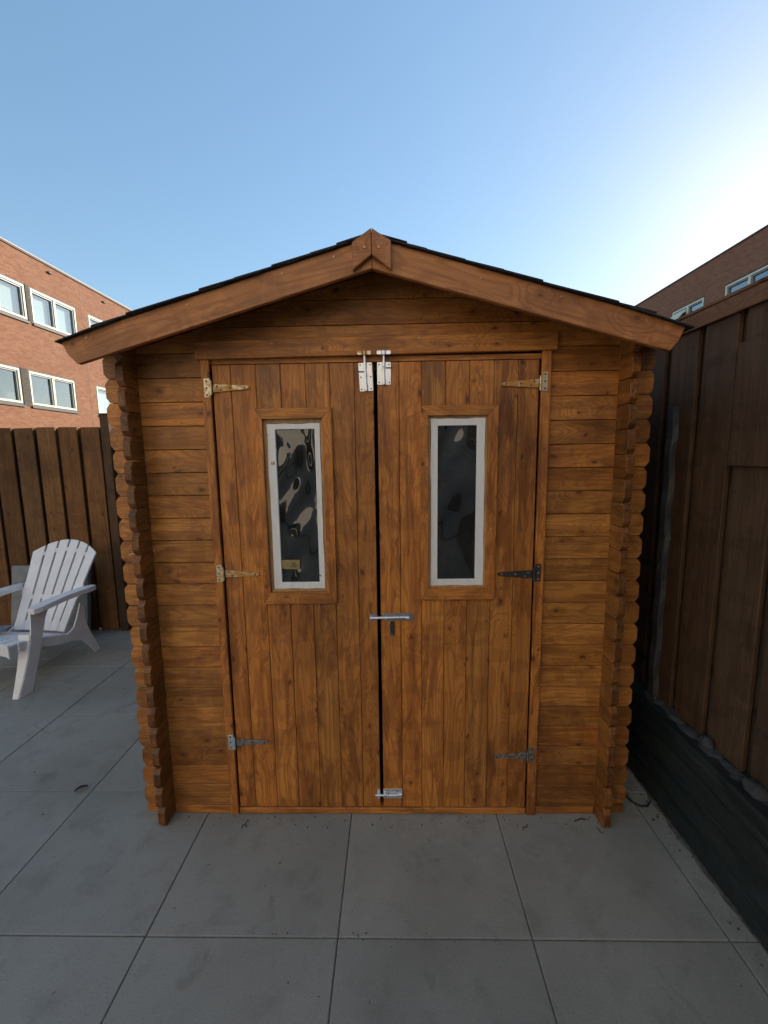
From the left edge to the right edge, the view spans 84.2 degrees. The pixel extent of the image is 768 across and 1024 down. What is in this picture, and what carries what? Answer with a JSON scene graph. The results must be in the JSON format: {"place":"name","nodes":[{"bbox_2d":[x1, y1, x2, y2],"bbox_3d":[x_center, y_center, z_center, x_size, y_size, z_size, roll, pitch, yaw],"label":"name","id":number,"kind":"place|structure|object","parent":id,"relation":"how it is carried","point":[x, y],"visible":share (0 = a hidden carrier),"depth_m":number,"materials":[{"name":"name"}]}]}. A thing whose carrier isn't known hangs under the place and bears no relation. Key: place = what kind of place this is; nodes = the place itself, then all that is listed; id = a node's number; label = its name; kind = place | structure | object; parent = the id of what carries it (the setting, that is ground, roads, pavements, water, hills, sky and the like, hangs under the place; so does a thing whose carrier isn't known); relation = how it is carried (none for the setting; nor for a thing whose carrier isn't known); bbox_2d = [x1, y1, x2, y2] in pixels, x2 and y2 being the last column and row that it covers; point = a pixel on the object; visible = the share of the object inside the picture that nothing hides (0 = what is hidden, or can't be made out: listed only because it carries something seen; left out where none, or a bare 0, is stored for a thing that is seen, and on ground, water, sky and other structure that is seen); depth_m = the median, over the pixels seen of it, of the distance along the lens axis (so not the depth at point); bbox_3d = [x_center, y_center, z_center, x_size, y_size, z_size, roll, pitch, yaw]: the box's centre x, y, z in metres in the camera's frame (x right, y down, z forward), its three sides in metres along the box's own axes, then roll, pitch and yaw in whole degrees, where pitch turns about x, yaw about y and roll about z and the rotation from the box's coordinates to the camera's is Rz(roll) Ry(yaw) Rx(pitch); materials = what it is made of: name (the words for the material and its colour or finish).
{"place":"outdoors","nodes":[
{"label":"outdoors","id":0,"kind":"place"},
{"bbox_2d":[11,565,90,632],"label":"storage box","id":1,"kind":"structure","parent":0,"point":[19,573],"depth_m":3.55,"materials":[{"name":"concrete"}]},
{"bbox_2d":[0,237,131,428],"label":"brick house","id":2,"kind":"structure","parent":0,"point":[46,380],"depth_m":14.90,"materials":[{"name":"brick"}]},
{"bbox_2d":[0,363,25,406],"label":"window","id":3,"kind":"structure","parent":2,"relation":"in","point":[17,376],"depth_m":13.65,"materials":[{"name":"clear glass"}]},
{"bbox_2d":[0,273,30,323],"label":"window","id":4,"kind":"structure","parent":2,"relation":"in","point":[8,299],"depth_m":13.65,"materials":[{"name":"clear glass"}]},
{"bbox_2d":[1,286,77,336],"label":"window","id":5,"kind":"structure","parent":2,"relation":"in","point":[51,314],"depth_m":15.19,"materials":[{"name":"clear glass"}]},
{"bbox_2d":[0,369,79,413],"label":"window","id":6,"kind":"structure","parent":2,"relation":"in","point":[42,386],"depth_m":15.19,"materials":[{"name":"clear glass"}]},
{"bbox_2d":[66,383,110,412],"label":"window","id":7,"kind":"structure","parent":2,"relation":"in","point":[102,402],"depth_m":17.83,"materials":[{"name":"clear glass"}]},
{"bbox_2d":[87,313,102,326],"bbox_3d":[-11.826,-7.432,17.962,0.210,1.180,2.120,-1,8,1],"label":"window","id":8,"kind":"structure","parent":2,"relation":"in","point":[92,320],"depth_m":17.27,"materials":[{"name":"clear glass"}]},
{"bbox_2d":[0,628,767,1023],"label":"patio","id":9,"kind":"structure","parent":0,"point":[432,906],"depth_m":1.40,"materials":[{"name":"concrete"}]},
{"bbox_2d":[0,539,100,698],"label":"garden chair","id":10,"kind":"object","parent":9,"relation":"on","point":[27,636],"visible":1,"depth_m":3.11,"materials":[{"name":"white plastic"}]},
{"bbox_2d":[0,625,13,631],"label":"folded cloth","id":11,"kind":"object","parent":10,"relation":"on","point":[2,628],"visible":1,"depth_m":2.92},
{"bbox_2d":[0,427,129,629],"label":"board fence","id":12,"kind":"object","parent":9,"relation":"on","point":[53,485],"visible":0.63,"depth_m":3.53,"materials":[{"name":"brown wood"}]},
{"bbox_2d":[74,785,87,791],"bbox_3d":[-1.363,1.242,1.911,0.051,0.016,0.020,-6,9,-32],"label":"dry leaf","id":13,"kind":"object","parent":9,"relation":"on","point":[79,787],"visible":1,"depth_m":1.91,"materials":[{"name":"brown plant"}]},
{"bbox_2d":[98,413,132,630],"bbox_3d":[-2.253,0.136,3.587,0.076,1.892,0.076,-1,8,1],"label":"fence post","id":14,"kind":"object","parent":9,"relation":"on","point":[112,498],"visible":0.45,"depth_m":3.54,"materials":[{"name":"brown wood"}]},
{"bbox_2d":[55,228,694,826],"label":"garden shed","id":15,"kind":"structure","parent":9,"relation":"on","point":[379,504],"depth_m":1.61,"materials":[{"name":"brown wood"}]},
{"bbox_2d":[203,355,380,805],"bbox_3d":[-0.333,0.330,1.650,0.613,1.811,0.038,-1,8,1],"label":"door","id":16,"kind":"structure","parent":15,"relation":"in","point":[291,454],"depth_m":1.64,"materials":[{"name":"brown wood"}]},
{"bbox_2d":[370,355,547,806],"bbox_3d":[0.270,0.323,1.637,0.650,1.811,0.040,-1,8,1],"label":"door","id":17,"kind":"structure","parent":15,"relation":"in","point":[459,498],"depth_m":1.62,"materials":[{"name":"brown wood"}]},
{"bbox_2d":[42,673,762,982],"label":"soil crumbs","id":18,"kind":"object","parent":9,"relation":"on","point":[657,816],"visible":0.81,"depth_m":1.71,"materials":[{"name":"brown soil"}]},
{"bbox_2d":[626,795,650,806],"bbox_3d":[1.071,1.227,1.812,0.112,0.010,0.054,5,9,34],"label":"cable end","id":19,"kind":"object","parent":9,"relation":"on","point":[630,800],"visible":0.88,"depth_m":1.79,"materials":[{"name":"black rubber"}]},
{"bbox_2d":[0,0,767,309],"label":"sky","id":20,"kind":"structure","parent":0,"point":[152,151],"materials":[{"name":"blue"}]},
{"bbox_2d":[635,224,767,319],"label":"brick house","id":21,"kind":"structure","parent":0,"point":[739,265],"depth_m":15.71,"materials":[{"name":"brick"}]},
{"bbox_2d":[672,285,737,315],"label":"window","id":22,"kind":"structure","parent":21,"relation":"in","point":[698,303],"depth_m":17.12,"materials":[{"name":"clear glass"}]},
{"bbox_2d":[724,264,767,295],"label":"window","id":23,"kind":"structure","parent":21,"relation":"in","point":[761,272],"depth_m":14.57,"materials":[{"name":"clear glass"}]},
{"bbox_3d":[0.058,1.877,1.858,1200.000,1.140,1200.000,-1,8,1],"label":"ground","id":24,"kind":"structure","parent":0,"visible":0},
{"bbox_2d":[625,675,767,949],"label":"retaining wall","id":25,"kind":"structure","parent":24,"relation":"on","point":[709,798],"depth_m":1.51,"materials":[{"name":"grey concrete"}]},
{"bbox_2d":[647,406,679,695],"bbox_3d":[1.202,0.208,1.844,0.037,1.300,0.052,-1,8,1],"label":"grey post","id":26,"kind":"object","parent":25,"relation":"on","point":[671,442],"visible":0.97,"depth_m":1.82,"materials":[{"name":"wood"}]},
{"bbox_2d":[631,276,767,790],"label":"tall board fence","id":27,"kind":"object","parent":25,"relation":"on","point":[710,371],"visible":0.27,"depth_m":1.55,"materials":[{"name":"brown wood"}]}
]}

